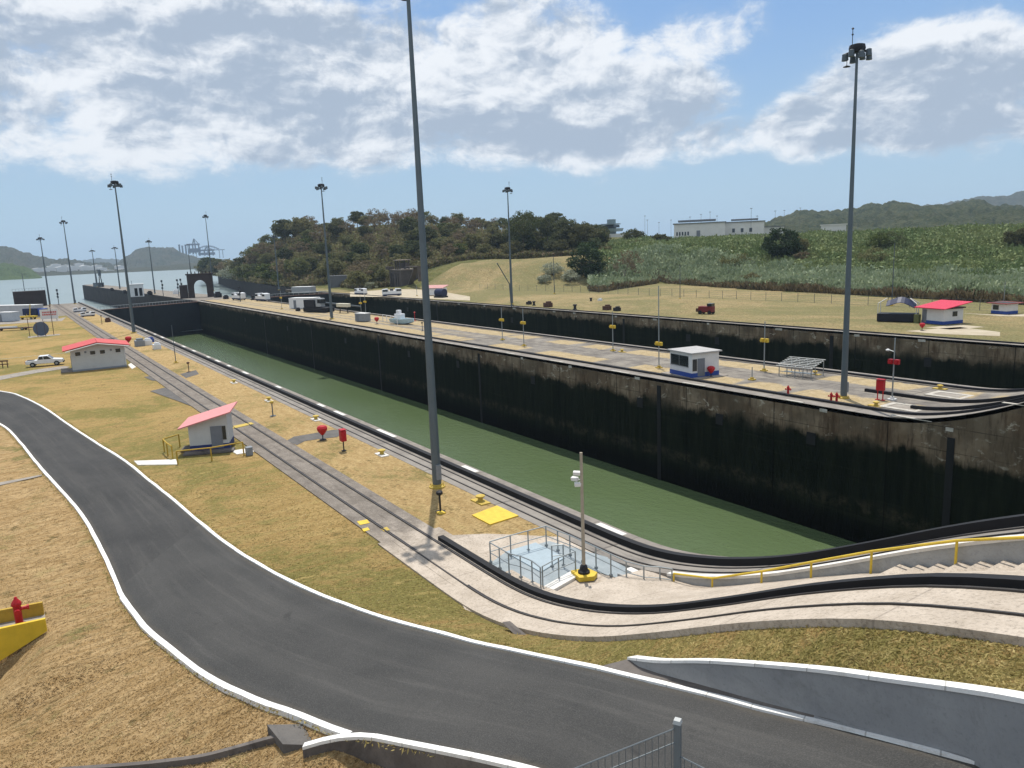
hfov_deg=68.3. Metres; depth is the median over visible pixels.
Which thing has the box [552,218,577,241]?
tree
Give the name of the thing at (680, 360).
window
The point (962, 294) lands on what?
cane grass
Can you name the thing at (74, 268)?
town building
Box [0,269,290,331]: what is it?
harbour water
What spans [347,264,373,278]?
forest tree
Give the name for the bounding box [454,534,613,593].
pale apron
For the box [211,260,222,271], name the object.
forest tree
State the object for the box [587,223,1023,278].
scrub
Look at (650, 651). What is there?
grass verge
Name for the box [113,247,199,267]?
wooded hill
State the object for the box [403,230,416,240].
forest tree
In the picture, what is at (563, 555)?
guard railing
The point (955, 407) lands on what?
tow track
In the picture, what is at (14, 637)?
concrete barrier
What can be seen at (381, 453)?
mooring bollard
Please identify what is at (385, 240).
forest tree
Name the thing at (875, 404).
mooring bollard
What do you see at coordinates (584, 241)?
forest tree
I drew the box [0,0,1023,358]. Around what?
sky
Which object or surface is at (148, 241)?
light mast
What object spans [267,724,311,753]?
concrete block
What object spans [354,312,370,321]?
electrical cabinet
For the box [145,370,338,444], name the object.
worn asphalt
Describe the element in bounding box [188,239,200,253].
port crane
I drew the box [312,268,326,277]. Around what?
forest tree
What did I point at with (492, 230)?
forest tree
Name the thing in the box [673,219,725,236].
warehouse
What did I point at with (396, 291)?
tow locomotive
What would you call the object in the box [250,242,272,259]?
forest tree
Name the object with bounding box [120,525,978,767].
road resurfacing
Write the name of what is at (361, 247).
forest tree
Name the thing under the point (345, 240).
forest tree
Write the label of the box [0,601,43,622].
concrete barrier
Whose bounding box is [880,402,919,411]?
hatch
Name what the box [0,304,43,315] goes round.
site cabin
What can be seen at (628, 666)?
verge strip
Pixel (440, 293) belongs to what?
cable drum
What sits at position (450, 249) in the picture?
forest tree
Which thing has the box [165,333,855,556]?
chamber water
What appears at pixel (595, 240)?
forest tree
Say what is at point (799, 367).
slatted shelter
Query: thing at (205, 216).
light mast
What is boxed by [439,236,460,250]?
forest tree
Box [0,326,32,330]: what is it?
rail trailer
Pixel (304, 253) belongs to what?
forest tree
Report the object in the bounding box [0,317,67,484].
pale path
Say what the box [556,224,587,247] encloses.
forest tree
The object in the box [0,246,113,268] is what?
wooded hill
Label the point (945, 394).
hatch
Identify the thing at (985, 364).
lock wall
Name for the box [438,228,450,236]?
forest tree
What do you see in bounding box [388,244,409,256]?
forest tree
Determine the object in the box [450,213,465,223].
forest tree
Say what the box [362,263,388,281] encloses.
forest tree
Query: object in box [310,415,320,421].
mooring bollard
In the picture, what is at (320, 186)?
light mast
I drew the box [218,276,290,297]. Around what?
sea wall
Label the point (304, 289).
shed
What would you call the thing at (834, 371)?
tow track
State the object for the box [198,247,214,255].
port crane
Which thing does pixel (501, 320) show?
signal pole
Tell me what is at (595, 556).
guard railing
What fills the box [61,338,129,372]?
long building
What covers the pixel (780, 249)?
tree
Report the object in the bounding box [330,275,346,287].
steel caisson
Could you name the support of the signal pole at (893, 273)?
on the hillside
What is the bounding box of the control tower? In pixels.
[602,219,625,236]
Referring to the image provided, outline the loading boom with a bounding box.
[497,263,511,306]
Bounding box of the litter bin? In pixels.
[913,314,920,322]
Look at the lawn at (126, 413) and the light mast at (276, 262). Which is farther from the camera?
the light mast at (276, 262)
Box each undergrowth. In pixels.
[199,221,611,288]
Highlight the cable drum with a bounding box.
[434,289,447,297]
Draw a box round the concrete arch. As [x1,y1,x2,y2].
[179,271,213,298]
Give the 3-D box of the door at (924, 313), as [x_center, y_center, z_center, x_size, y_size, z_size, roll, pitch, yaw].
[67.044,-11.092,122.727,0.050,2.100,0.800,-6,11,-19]
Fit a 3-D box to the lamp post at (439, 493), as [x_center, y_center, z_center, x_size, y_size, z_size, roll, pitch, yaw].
[-4.137,6.721,43.299,0.554,1.300,0.554,5,12,33]
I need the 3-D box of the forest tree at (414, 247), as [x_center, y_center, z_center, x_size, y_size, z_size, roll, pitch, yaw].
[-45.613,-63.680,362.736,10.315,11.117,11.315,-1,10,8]
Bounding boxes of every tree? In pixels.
[194,266,205,272]
[197,257,212,268]
[208,258,223,267]
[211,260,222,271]
[214,262,224,269]
[224,260,233,270]
[229,256,248,268]
[231,264,255,281]
[239,246,258,265]
[243,253,259,265]
[249,241,273,254]
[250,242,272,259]
[257,234,278,244]
[257,252,273,263]
[257,263,278,285]
[269,219,292,243]
[269,257,293,280]
[272,241,286,250]
[273,232,288,239]
[276,247,293,258]
[283,257,311,279]
[284,217,314,237]
[289,241,311,252]
[292,237,315,249]
[296,251,315,257]
[300,229,317,242]
[301,215,318,230]
[305,258,318,272]
[309,227,328,241]
[312,242,332,254]
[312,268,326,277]
[317,257,345,275]
[326,221,345,236]
[330,251,346,260]
[338,219,357,232]
[339,234,354,245]
[343,252,356,263]
[344,270,371,287]
[345,242,357,251]
[347,211,364,227]
[347,260,368,271]
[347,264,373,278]
[351,242,371,254]
[352,252,372,266]
[357,215,373,225]
[357,225,371,236]
[360,217,377,234]
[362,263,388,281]
[364,214,381,231]
[365,208,383,217]
[379,209,402,231]
[382,213,395,223]
[382,229,392,237]
[382,236,392,243]
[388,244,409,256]
[391,211,409,226]
[392,211,411,235]
[392,253,412,267]
[396,216,418,233]
[402,240,412,254]
[403,211,417,219]
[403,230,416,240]
[404,208,417,216]
[407,240,428,254]
[412,210,431,217]
[412,226,437,241]
[415,248,433,256]
[425,215,439,223]
[429,237,444,248]
[436,223,448,230]
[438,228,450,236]
[439,217,447,222]
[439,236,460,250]
[441,222,460,232]
[441,243,458,256]
[442,216,460,227]
[449,232,465,243]
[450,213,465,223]
[453,243,467,253]
[461,217,474,226]
[461,232,488,249]
[467,219,481,229]
[473,217,484,227]
[476,243,491,252]
[482,232,493,243]
[483,221,492,228]
[485,226,500,234]
[487,222,503,232]
[487,233,505,247]
[495,217,509,227]
[500,210,543,247]
[500,240,525,252]
[501,228,532,243]
[512,233,535,250]
[525,229,544,251]
[536,236,553,250]
[537,216,553,241]
[538,223,561,243]
[545,212,566,225]
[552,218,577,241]
[552,239,569,250]
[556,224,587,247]
[565,241,607,277]
[566,221,601,244]
[572,239,586,247]
[585,237,605,246]
[586,228,611,245]
[589,231,607,243]
[590,224,609,236]
[613,250,643,276]
[619,228,644,239]
[650,233,670,240]
[759,227,803,258]
[788,236,810,254]
[1000,227,1023,245]
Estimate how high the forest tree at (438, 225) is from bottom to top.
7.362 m
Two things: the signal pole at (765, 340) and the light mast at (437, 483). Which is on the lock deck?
the signal pole at (765, 340)
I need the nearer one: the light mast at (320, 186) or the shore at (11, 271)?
the light mast at (320, 186)
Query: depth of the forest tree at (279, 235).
502.73 m
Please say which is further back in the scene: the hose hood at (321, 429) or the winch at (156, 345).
the winch at (156, 345)
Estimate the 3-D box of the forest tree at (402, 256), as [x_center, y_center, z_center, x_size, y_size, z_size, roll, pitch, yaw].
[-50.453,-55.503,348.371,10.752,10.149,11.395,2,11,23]
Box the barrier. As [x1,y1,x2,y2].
[0,360,7,367]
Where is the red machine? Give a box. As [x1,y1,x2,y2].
[696,303,714,314]
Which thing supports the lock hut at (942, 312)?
on the hillside
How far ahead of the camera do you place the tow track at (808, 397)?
78.39 m
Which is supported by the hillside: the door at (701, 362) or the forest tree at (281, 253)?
the forest tree at (281, 253)
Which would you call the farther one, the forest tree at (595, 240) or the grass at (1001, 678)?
the forest tree at (595, 240)
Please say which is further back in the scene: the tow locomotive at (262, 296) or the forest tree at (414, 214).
the forest tree at (414, 214)
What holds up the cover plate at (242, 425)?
on the track bed at (397, 527)
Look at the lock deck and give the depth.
92.83 m
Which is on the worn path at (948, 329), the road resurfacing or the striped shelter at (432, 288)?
the striped shelter at (432, 288)
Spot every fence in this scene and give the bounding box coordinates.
[483,284,1006,310]
[575,717,703,767]
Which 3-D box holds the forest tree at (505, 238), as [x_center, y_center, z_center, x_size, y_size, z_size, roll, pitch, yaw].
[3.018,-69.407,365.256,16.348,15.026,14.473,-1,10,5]
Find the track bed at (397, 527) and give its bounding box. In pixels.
[51,304,433,542]
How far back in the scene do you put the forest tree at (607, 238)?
324.85 m
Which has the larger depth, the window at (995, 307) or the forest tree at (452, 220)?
the forest tree at (452, 220)
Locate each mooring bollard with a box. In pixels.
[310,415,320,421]
[374,449,389,457]
[470,494,490,505]
[868,401,880,407]
[932,384,947,389]
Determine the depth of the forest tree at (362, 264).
350.11 m
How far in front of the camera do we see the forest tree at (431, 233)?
387.80 m
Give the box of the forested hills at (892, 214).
[764,199,1023,232]
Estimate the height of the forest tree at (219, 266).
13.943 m
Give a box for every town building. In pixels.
[32,268,43,271]
[46,265,56,270]
[55,266,66,271]
[67,266,77,270]
[74,263,83,269]
[79,265,89,270]
[87,266,96,269]
[114,265,123,268]
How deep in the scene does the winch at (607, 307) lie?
170.40 m
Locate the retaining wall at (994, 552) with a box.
[667,534,1023,586]
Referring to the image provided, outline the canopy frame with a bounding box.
[877,297,918,321]
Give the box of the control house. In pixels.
[129,281,143,296]
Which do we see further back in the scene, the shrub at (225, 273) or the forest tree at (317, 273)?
the shrub at (225, 273)
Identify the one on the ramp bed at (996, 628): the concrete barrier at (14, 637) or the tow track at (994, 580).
the tow track at (994, 580)
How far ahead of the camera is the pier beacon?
490.24 m
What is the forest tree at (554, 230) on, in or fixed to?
on the hillside
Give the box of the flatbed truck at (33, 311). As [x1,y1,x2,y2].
[22,308,46,315]
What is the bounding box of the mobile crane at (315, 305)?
[303,298,360,311]
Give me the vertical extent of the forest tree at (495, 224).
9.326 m
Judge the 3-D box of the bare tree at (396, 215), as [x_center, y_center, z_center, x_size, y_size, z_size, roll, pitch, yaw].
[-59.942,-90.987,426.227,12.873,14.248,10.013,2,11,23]
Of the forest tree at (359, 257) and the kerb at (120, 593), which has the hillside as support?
the forest tree at (359, 257)
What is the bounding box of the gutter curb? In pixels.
[59,732,288,767]
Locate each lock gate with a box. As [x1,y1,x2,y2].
[100,303,155,332]
[149,299,201,336]
[254,293,289,302]
[288,291,329,306]
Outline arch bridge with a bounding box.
[192,245,224,257]
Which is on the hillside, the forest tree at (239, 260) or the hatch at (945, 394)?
the forest tree at (239, 260)
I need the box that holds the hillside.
[273,224,1023,342]
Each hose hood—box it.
[125,336,130,342]
[317,425,326,440]
[707,366,714,376]
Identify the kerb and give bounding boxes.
[0,391,974,764]
[0,423,124,597]
[120,596,351,735]
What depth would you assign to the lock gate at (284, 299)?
288.57 m
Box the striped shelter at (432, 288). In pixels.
[429,285,447,294]
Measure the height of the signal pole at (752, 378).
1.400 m
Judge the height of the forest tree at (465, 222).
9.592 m
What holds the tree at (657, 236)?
on the hillside
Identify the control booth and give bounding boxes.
[661,346,727,378]
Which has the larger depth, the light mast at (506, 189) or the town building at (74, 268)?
the town building at (74, 268)
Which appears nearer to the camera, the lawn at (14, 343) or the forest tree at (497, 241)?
the lawn at (14, 343)
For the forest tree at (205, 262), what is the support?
on the hillside
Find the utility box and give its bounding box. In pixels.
[245,446,252,455]
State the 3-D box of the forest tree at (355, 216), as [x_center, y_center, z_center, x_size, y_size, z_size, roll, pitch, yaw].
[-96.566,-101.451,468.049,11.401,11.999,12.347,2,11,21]
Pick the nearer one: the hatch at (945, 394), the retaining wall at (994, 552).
the retaining wall at (994, 552)
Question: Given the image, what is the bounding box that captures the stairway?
[876,560,1023,575]
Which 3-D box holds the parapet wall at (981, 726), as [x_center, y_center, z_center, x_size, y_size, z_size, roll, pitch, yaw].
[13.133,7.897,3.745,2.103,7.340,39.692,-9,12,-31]
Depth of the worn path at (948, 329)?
118.56 m
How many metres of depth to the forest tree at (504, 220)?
493.12 m
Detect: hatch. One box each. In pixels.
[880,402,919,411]
[924,391,973,398]
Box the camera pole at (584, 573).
[571,452,596,581]
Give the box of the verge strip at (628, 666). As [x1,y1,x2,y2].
[603,659,967,757]
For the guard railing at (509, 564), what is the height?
1.077 m
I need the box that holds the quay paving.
[20,303,97,318]
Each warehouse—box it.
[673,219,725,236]
[725,218,764,234]
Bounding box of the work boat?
[389,310,413,323]
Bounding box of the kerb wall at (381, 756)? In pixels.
[302,732,537,767]
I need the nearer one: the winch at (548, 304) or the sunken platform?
the sunken platform
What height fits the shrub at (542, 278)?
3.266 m
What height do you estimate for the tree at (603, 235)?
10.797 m
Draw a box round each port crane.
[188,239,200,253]
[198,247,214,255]
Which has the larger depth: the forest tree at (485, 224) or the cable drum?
the forest tree at (485, 224)
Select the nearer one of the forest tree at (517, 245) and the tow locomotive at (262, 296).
the tow locomotive at (262, 296)
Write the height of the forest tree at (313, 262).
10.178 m
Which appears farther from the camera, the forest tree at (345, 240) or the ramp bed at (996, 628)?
the forest tree at (345, 240)
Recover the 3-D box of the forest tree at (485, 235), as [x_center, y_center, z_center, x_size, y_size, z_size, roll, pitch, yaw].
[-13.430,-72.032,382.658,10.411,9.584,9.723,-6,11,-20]
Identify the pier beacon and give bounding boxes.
[93,270,103,286]
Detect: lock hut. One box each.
[914,300,971,324]
[986,282,1023,313]
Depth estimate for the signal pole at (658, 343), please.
89.07 m
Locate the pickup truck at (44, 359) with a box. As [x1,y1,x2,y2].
[25,354,64,366]
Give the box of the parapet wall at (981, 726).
[627,655,1023,767]
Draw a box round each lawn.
[0,316,95,358]
[0,353,656,665]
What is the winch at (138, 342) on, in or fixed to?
on the grass strip at (403, 485)
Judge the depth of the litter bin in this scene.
123.29 m
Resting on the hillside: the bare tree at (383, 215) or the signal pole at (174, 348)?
the bare tree at (383, 215)
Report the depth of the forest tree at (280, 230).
484.59 m
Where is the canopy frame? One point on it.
(895, 316)
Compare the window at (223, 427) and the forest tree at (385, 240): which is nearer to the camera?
the window at (223, 427)
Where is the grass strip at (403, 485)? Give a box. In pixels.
[78,314,563,538]
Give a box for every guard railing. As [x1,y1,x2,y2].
[162,434,180,458]
[176,442,244,464]
[489,526,672,580]
[489,542,541,587]
[541,544,575,586]
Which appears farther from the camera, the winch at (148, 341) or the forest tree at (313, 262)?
the forest tree at (313, 262)
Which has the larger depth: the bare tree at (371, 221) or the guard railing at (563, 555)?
the bare tree at (371, 221)
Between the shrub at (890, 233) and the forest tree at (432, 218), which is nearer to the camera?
the shrub at (890, 233)
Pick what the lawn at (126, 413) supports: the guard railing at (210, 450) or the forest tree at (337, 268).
the guard railing at (210, 450)
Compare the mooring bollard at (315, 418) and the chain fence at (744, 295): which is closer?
the mooring bollard at (315, 418)
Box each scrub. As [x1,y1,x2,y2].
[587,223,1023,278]
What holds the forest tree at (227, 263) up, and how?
on the hillside
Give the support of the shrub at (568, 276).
on the hillside
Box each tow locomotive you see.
[73,307,85,311]
[80,311,94,316]
[231,292,245,299]
[255,293,269,300]
[354,288,366,293]
[382,288,401,295]
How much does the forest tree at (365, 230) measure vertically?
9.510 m
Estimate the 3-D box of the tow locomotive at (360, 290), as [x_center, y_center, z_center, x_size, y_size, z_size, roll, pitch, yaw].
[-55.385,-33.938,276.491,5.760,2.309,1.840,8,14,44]
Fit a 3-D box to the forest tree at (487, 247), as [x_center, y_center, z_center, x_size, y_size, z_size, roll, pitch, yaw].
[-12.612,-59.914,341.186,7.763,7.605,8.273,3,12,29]
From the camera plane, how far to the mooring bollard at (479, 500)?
44.67 m
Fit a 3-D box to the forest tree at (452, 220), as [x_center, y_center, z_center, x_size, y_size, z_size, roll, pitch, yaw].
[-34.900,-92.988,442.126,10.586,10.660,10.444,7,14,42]
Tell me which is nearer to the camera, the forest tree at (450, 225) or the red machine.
the red machine
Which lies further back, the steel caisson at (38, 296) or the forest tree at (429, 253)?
the forest tree at (429, 253)
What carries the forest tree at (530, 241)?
on the hillside
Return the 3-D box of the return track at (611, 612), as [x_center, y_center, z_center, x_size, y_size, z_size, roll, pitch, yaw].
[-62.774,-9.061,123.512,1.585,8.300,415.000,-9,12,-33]
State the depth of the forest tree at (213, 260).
713.49 m
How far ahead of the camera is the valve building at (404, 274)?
314.30 m
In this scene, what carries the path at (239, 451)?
on the lawn at (126, 413)
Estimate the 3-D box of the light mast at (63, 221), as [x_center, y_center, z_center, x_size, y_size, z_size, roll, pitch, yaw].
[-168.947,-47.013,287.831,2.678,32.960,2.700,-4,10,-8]
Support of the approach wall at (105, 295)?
in the harbour water at (63, 285)
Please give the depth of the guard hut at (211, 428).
59.06 m
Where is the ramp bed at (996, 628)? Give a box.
[378,527,1023,646]
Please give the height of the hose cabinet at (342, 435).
1.708 m
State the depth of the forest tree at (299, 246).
432.81 m
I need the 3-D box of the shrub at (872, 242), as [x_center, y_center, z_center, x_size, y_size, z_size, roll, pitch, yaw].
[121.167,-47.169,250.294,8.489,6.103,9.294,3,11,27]
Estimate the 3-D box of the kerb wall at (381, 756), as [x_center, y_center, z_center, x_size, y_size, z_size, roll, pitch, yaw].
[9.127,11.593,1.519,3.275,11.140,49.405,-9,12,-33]
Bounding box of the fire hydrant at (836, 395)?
[833,392,839,401]
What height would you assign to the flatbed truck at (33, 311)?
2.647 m
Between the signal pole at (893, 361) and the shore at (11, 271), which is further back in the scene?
the shore at (11, 271)
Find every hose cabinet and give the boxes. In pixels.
[338,428,346,451]
[875,378,885,400]
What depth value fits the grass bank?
27.86 m
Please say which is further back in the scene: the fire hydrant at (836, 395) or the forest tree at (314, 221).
the forest tree at (314, 221)
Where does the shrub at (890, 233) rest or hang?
on the hillside
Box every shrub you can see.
[216,266,234,278]
[229,263,256,278]
[364,282,377,288]
[537,274,550,282]
[539,262,565,274]
[560,269,580,281]
[697,272,716,279]
[717,251,751,266]
[739,272,762,278]
[793,251,809,259]
[854,246,891,262]
[864,233,890,247]
[875,231,906,246]
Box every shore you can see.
[0,263,41,279]
[18,258,229,275]
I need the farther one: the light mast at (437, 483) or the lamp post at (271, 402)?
the lamp post at (271, 402)
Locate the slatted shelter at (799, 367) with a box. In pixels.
[776,356,825,378]
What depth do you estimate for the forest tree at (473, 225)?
442.59 m
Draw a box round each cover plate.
[233,422,253,428]
[357,519,369,524]
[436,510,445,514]
[472,506,517,524]
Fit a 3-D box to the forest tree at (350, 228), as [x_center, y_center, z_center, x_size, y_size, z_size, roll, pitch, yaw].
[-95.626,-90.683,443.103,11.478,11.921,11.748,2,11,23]
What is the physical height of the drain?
0.001 m
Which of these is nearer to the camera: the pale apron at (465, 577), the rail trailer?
the pale apron at (465, 577)
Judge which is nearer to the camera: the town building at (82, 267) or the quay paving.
the quay paving
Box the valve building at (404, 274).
[386,259,420,286]
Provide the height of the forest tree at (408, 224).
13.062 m
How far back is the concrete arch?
300.25 m
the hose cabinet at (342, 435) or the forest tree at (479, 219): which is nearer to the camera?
the hose cabinet at (342, 435)
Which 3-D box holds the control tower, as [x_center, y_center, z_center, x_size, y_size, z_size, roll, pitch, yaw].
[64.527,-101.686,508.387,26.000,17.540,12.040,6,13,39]
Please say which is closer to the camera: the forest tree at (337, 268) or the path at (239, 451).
the path at (239, 451)
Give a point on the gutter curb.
(213, 755)
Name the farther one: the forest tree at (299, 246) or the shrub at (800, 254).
the forest tree at (299, 246)
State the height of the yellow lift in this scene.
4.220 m
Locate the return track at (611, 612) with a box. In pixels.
[53,304,1023,626]
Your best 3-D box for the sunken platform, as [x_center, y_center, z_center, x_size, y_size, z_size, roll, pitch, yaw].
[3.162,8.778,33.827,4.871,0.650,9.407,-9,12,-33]
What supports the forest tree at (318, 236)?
on the hillside
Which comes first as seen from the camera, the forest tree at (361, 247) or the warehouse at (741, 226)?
the forest tree at (361, 247)
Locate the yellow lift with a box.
[20,305,37,318]
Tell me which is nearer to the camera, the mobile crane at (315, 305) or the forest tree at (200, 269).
the mobile crane at (315, 305)
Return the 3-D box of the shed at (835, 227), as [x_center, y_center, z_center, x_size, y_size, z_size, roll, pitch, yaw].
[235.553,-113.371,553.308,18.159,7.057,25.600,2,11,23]
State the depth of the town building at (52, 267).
2314.36 m
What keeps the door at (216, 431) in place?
in the guard hut at (211, 428)
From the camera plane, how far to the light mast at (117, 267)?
395.06 m
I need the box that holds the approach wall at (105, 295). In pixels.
[82,284,231,307]
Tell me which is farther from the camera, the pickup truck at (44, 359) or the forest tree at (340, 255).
the forest tree at (340, 255)
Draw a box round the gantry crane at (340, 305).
[336,303,350,312]
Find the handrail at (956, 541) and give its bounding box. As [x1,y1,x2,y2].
[673,536,1023,586]
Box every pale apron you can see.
[393,541,483,611]
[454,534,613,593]
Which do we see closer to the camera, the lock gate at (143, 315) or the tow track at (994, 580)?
the tow track at (994, 580)
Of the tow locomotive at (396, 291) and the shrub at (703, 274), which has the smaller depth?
the shrub at (703, 274)
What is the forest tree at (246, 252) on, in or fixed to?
on the hillside
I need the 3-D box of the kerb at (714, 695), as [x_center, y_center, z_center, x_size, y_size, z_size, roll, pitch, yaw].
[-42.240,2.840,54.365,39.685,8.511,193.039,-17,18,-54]
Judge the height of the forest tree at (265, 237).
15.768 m
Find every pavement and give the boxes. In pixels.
[0,613,44,626]
[95,312,1023,576]
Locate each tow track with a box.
[78,302,1023,572]
[201,300,1023,414]
[246,298,1023,391]
[289,289,1023,343]
[438,535,1023,612]
[864,388,1023,402]
[910,397,1023,410]
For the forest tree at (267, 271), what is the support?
on the hillside
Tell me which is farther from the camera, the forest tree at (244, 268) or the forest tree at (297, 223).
the forest tree at (244, 268)
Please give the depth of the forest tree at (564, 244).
321.17 m
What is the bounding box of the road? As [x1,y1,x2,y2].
[0,392,199,585]
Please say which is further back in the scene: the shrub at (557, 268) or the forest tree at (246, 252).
the forest tree at (246, 252)
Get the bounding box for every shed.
[288,297,319,308]
[291,286,315,292]
[764,226,784,233]
[820,224,846,231]
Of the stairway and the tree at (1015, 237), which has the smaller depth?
the stairway
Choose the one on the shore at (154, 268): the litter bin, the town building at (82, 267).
the town building at (82, 267)
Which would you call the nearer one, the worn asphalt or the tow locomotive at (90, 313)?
the worn asphalt
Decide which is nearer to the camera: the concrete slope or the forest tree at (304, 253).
the concrete slope
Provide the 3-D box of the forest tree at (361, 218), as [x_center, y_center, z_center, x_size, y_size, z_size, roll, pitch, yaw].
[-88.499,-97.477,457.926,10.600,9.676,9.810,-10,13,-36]
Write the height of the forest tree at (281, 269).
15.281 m
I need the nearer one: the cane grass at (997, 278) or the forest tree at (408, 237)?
the cane grass at (997, 278)
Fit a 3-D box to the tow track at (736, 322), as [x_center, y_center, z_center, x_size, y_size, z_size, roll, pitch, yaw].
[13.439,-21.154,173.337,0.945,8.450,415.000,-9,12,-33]
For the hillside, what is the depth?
189.41 m
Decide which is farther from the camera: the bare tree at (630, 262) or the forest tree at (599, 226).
the forest tree at (599, 226)
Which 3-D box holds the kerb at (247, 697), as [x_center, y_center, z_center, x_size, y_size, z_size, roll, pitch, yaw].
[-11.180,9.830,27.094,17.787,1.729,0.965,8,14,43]
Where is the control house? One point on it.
(136, 290)
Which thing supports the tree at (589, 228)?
on the hillside
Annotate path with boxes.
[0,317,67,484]
[134,459,176,465]
[233,449,253,454]
[350,289,1023,335]
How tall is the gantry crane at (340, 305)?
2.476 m
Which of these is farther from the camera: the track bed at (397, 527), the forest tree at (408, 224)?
the forest tree at (408, 224)
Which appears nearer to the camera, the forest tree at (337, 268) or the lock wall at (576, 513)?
the lock wall at (576, 513)
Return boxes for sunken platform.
[492,541,637,590]
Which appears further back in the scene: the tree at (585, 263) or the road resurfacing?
the tree at (585, 263)
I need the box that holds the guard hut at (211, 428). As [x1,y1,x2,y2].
[177,401,236,455]
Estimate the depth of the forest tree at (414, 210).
477.35 m
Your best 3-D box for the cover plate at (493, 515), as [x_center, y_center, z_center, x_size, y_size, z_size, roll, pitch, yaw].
[-1.021,7.420,42.484,1.977,0.170,2.327,-9,12,-33]
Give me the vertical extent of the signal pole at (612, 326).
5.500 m
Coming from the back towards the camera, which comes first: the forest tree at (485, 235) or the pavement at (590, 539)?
the forest tree at (485, 235)
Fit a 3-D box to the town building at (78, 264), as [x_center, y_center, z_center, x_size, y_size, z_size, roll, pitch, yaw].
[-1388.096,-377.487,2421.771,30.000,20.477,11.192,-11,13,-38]
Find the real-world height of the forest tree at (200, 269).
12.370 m
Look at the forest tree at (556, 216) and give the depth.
461.31 m
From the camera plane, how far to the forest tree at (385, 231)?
418.88 m
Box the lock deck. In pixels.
[205,299,1023,415]
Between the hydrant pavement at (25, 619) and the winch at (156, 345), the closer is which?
the hydrant pavement at (25, 619)
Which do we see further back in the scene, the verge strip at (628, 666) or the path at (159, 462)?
the path at (159, 462)
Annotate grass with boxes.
[148,470,1023,691]
[586,241,1023,301]
[587,269,1023,304]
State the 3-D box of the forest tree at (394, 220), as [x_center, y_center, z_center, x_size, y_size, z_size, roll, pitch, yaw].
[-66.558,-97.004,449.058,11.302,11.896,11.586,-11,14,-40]
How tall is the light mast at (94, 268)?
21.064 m
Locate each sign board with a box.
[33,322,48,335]
[39,309,57,320]
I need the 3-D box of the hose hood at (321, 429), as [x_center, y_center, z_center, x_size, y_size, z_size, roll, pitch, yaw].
[-15.390,3.957,61.295,0.867,1.220,0.853,-9,12,-33]
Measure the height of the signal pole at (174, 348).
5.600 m
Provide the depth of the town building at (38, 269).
2181.25 m
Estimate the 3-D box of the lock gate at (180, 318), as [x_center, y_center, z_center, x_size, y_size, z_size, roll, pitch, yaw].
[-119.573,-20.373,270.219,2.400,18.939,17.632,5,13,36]
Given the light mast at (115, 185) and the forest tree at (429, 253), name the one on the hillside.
the forest tree at (429, 253)
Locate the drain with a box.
[502,621,525,634]
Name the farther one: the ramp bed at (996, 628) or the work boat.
the work boat
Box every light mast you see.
[36,235,50,304]
[59,216,75,303]
[89,250,97,286]
[107,176,136,332]
[111,247,120,288]
[145,240,155,293]
[202,215,214,290]
[271,236,279,289]
[315,184,334,318]
[402,0,444,489]
[502,187,513,303]
[838,28,871,398]
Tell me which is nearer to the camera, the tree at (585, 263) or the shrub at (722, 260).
the shrub at (722, 260)
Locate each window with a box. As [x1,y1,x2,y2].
[222,426,226,439]
[317,299,325,302]
[670,353,688,367]
[693,359,696,370]
[993,305,998,309]
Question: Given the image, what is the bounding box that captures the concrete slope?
[568,570,1023,604]
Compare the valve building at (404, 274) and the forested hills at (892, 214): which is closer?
the valve building at (404, 274)
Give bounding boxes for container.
[0,311,19,321]
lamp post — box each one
[269,400,275,416]
[435,490,444,511]
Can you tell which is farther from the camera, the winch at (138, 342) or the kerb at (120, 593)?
the winch at (138, 342)
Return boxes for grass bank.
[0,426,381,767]
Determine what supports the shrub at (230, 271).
on the hillside
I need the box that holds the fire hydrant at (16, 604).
[11,597,28,623]
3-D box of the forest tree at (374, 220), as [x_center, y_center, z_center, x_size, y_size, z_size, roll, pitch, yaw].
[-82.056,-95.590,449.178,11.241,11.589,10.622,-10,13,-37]
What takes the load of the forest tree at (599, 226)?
on the hillside
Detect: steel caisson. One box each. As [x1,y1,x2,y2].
[12,288,46,305]
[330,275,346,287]
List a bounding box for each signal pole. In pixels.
[171,325,178,362]
[499,309,504,339]
[520,308,526,345]
[609,312,615,350]
[655,286,662,368]
[748,367,755,380]
[760,322,768,371]
[886,338,899,400]
[890,243,894,305]
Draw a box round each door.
[210,426,223,447]
[697,358,704,375]
[922,309,926,321]
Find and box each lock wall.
[83,303,724,556]
[198,298,1023,542]
[285,289,1023,388]
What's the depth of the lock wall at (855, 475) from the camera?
77.12 m
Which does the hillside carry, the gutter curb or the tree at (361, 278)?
the tree at (361, 278)
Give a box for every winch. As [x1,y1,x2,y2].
[134,338,144,346]
[144,338,151,345]
[152,342,160,349]
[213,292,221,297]
[543,301,552,306]
[602,304,611,309]
[613,306,620,310]
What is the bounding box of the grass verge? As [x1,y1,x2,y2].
[641,627,1023,691]
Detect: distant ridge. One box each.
[78,258,119,264]
[923,191,1023,205]
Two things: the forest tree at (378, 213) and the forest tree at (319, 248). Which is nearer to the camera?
the forest tree at (319, 248)

